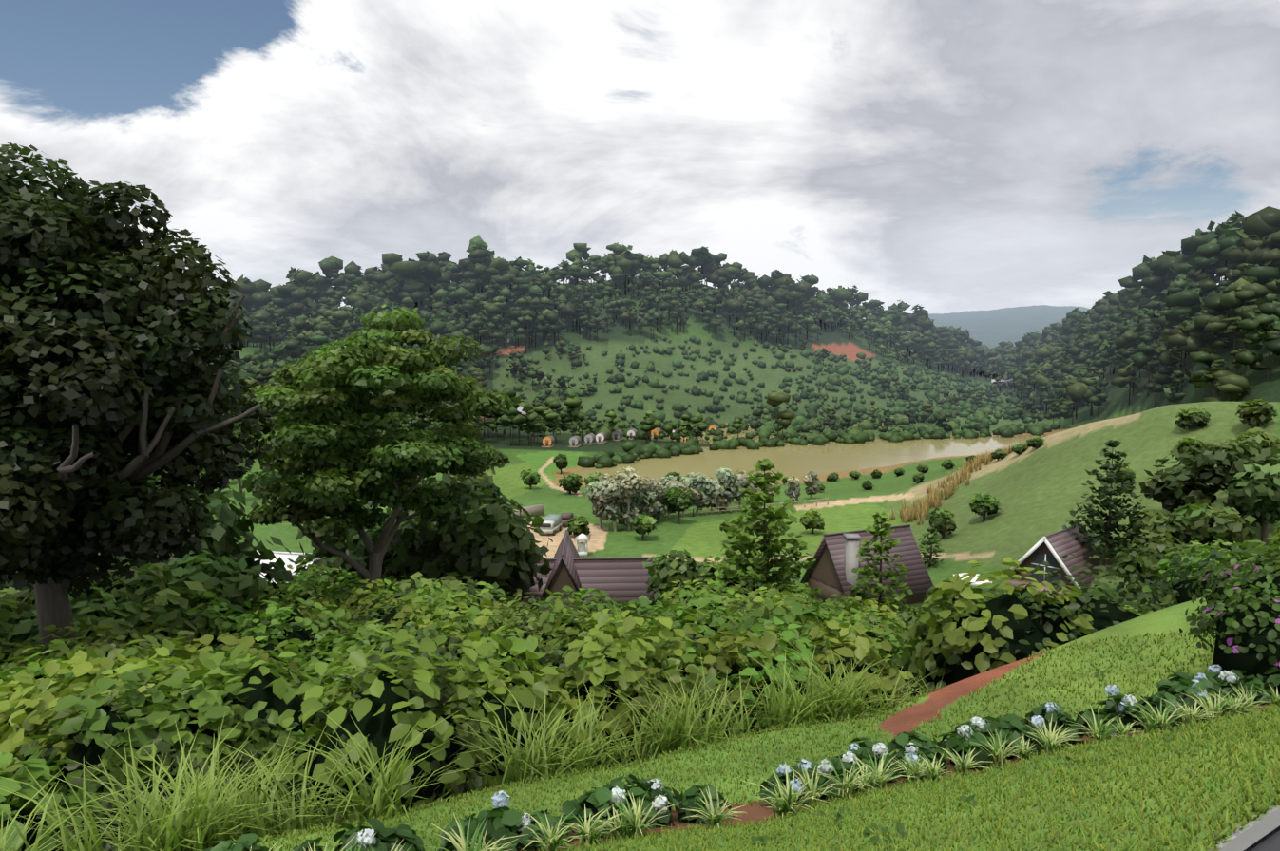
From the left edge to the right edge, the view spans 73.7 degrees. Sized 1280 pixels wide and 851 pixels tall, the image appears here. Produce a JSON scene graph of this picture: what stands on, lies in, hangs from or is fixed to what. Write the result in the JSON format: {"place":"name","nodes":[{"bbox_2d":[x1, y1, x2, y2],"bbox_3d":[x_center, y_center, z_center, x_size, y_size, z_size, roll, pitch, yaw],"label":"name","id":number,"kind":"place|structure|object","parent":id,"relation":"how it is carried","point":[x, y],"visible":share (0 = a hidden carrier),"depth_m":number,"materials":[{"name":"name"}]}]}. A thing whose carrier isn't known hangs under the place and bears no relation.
{"place":"outdoors","nodes":[
{"label":"outdoors","id":0,"kind":"place"},
{"bbox_2d":[0,0,1279,319],"label":"sky","id":1,"kind":"structure","parent":0,"point":[939,156],"materials":[{"name":"white"}]},
{"bbox_2d":[186,276,1279,850],"bbox_3d":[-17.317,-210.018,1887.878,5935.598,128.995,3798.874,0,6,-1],"label":"terrain","id":2,"kind":"structure","parent":0,"point":[1038,493],"depth_m":110.54,"materials":[{"name":"green plant"}]},
{"bbox_2d":[0,455,1238,668],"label":"valley trees","id":3,"kind":"object","parent":2,"relation":"on","point":[492,541],"depth_m":50.12,"materials":[{"name":"green plant"}]},
{"bbox_2d":[0,435,1279,850],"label":"shrubs","id":4,"kind":"object","parent":2,"relation":"on","point":[66,696],"visible":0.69,"depth_m":15.91,"materials":[{"name":"green plant"}]},
{"bbox_2d":[0,236,1279,850],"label":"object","id":5,"kind":"object","parent":2,"relation":"on","point":[384,723],"visible":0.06,"depth_m":15.56,"materials":[{"name":"green plant"}]},
{"bbox_2d":[196,544,1279,850],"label":"flower bed plants","id":6,"kind":"object","parent":2,"relation":"on","point":[864,769],"visible":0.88,"depth_m":9.55,"materials":[{"name":"green plant"}]},
{"bbox_2d":[206,206,1279,469],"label":"forest trees","id":7,"kind":"object","parent":2,"relation":"on","point":[1240,254],"visible":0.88,"depth_m":329.86,"materials":[{"name":"green plant"}]},
{"bbox_2d":[230,260,1278,446],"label":"forest trunks","id":8,"kind":"object","parent":2,"relation":"on","point":[574,430],"depth_m":331.74,"materials":[{"name":"brown plant"}]},
{"bbox_2d":[517,534,1081,616],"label":"house walls","id":9,"kind":"structure","parent":2,"relation":"on","point":[823,574],"depth_m":77.89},
{"bbox_2d":[507,523,1101,604],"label":"house roofs","id":10,"kind":"structure","parent":9,"relation":"on","point":[624,580],"depth_m":75.79,"materials":[{"name":"grey tile"}]},
{"bbox_2d":[572,417,1046,484],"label":"pond water","id":11,"kind":"structure","parent":0,"point":[788,460],"depth_m":213.77,"materials":[{"name":"beige liquid"}]},
{"bbox_2d":[1218,808,1279,850],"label":"curb","id":12,"kind":"structure","parent":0,"point":[1253,834],"depth_m":2.95,"materials":[{"name":"concrete"}]}
]}

